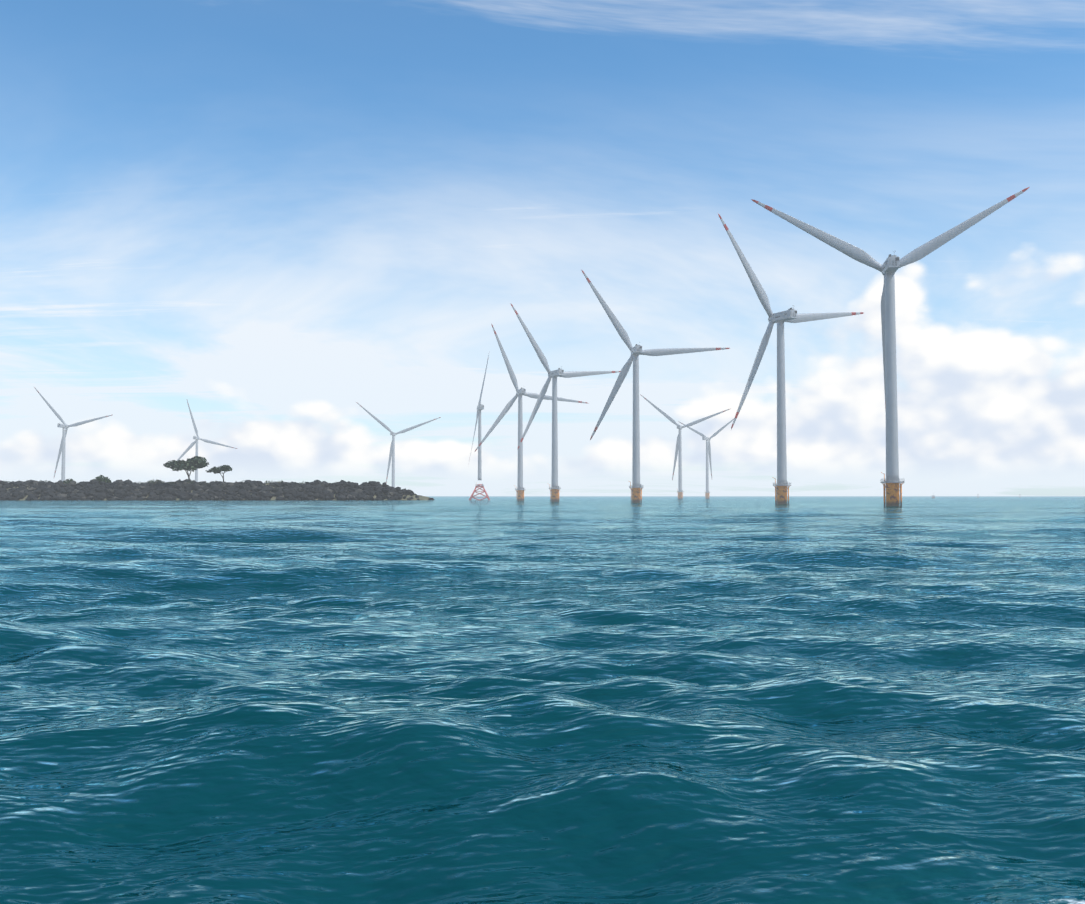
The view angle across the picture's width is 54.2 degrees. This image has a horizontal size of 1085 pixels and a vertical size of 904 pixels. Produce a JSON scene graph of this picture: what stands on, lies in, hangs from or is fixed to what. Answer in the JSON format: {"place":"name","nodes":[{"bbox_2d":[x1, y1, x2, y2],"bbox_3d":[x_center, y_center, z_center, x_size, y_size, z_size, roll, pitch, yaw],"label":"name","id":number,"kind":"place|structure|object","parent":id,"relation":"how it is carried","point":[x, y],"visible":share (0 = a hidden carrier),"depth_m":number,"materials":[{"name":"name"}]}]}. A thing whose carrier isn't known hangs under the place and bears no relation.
{"place":"outdoors","nodes":[
{"label":"outdoors","id":0,"kind":"place"},
{"bbox_2d":[0,479,434,499],"bbox_3d":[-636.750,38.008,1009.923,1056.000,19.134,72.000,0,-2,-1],"label":"island ground","id":1,"kind":"structure","parent":0,"point":[407,496],"depth_m":997.08,"materials":[{"name":"grey stone"}]},
{"bbox_2d":[93,475,111,483],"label":"island bush","id":2,"kind":"object","parent":1,"relation":"on","point":[100,478],"visible":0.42,"depth_m":1006.18,"materials":[{"name":"green plant"}]},
{"bbox_2d":[147,479,164,483],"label":"island bush","id":3,"kind":"object","parent":1,"relation":"on","point":[159,481],"visible":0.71,"depth_m":1002.42,"materials":[{"name":"green plant"}]},
{"bbox_2d":[163,456,208,478],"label":"island tree","id":4,"kind":"object","parent":1,"relation":"on","point":[193,463],"visible":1,"depth_m":1006.95,"materials":[{"name":"green plant"}]},
{"bbox_2d":[206,465,231,481],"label":"island tree","id":5,"kind":"object","parent":1,"relation":"on","point":[218,469],"visible":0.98,"depth_m":1012.79,"materials":[{"name":"green plant"}]},
{"bbox_2d":[0,496,1084,903],"bbox_3d":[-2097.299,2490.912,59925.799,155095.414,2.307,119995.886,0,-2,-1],"label":"sea","id":6,"kind":"structure","parent":0,"point":[666,700],"depth_m":19.49,"materials":[{"name":"liquid"}]},
{"bbox_2d":[34,387,111,480],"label":"turbine","id":7,"kind":"object","parent":6,"relation":"in","point":[64,426],"visible":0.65,"depth_m":1307.09,"materials":[{"name":"white paint"}]},
{"bbox_2d":[177,400,236,481],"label":"turbine","id":8,"kind":"object","parent":6,"relation":"in","point":[197,438],"visible":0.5,"depth_m":1584.84,"materials":[{"name":"white paint"}]},
{"bbox_2d":[356,402,439,487],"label":"turbine","id":9,"kind":"object","parent":6,"relation":"in","point":[392,450],"visible":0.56,"depth_m":1474.86,"materials":[{"name":"white paint"}]},
{"bbox_2d":[468,355,489,499],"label":"turbine","id":10,"kind":"object","parent":6,"relation":"in","point":[480,406],"visible":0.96,"depth_m":1034.93,"materials":[{"name":"white paint"}]},
{"bbox_2d":[475,324,586,500],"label":"turbine","id":11,"kind":"object","parent":6,"relation":"in","point":[520,489],"visible":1,"depth_m":878.87,"materials":[{"name":"white paint"}]},
{"bbox_2d":[511,304,619,501],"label":"turbine","id":12,"kind":"object","parent":6,"relation":"in","point":[554,488],"visible":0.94,"depth_m":745.31,"materials":[{"name":"white paint"}]},
{"bbox_2d":[582,270,729,502],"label":"turbine","id":13,"kind":"object","parent":6,"relation":"in","point":[636,350],"visible":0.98,"depth_m":632.67,"materials":[{"name":"white paint"}]},
{"bbox_2d":[640,394,729,498],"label":"turbine","id":14,"kind":"object","parent":6,"relation":"in","point":[680,491],"visible":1,"depth_m":1329.63,"materials":[{"name":"white paint"}]},
{"bbox_2d":[678,419,733,498],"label":"turbine","id":15,"kind":"object","parent":6,"relation":"in","point":[708,450],"visible":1,"depth_m":1595.92,"materials":[{"name":"white paint"}]},
{"bbox_2d":[718,214,862,503],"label":"turbine","id":16,"kind":"object","parent":6,"relation":"in","point":[790,315],"visible":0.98,"depth_m":508.02,"materials":[{"name":"white paint"}]},
{"bbox_2d":[751,187,1028,505],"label":"turbine","id":17,"kind":"object","parent":6,"relation":"in","point":[890,266],"visible":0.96,"depth_m":398.05,"materials":[{"name":"white paint"}]},
{"bbox_2d":[0,0,1084,495],"label":"sky","id":18,"kind":"structure","parent":0,"point":[273,218],"materials":[{"name":"blue"}]}
]}

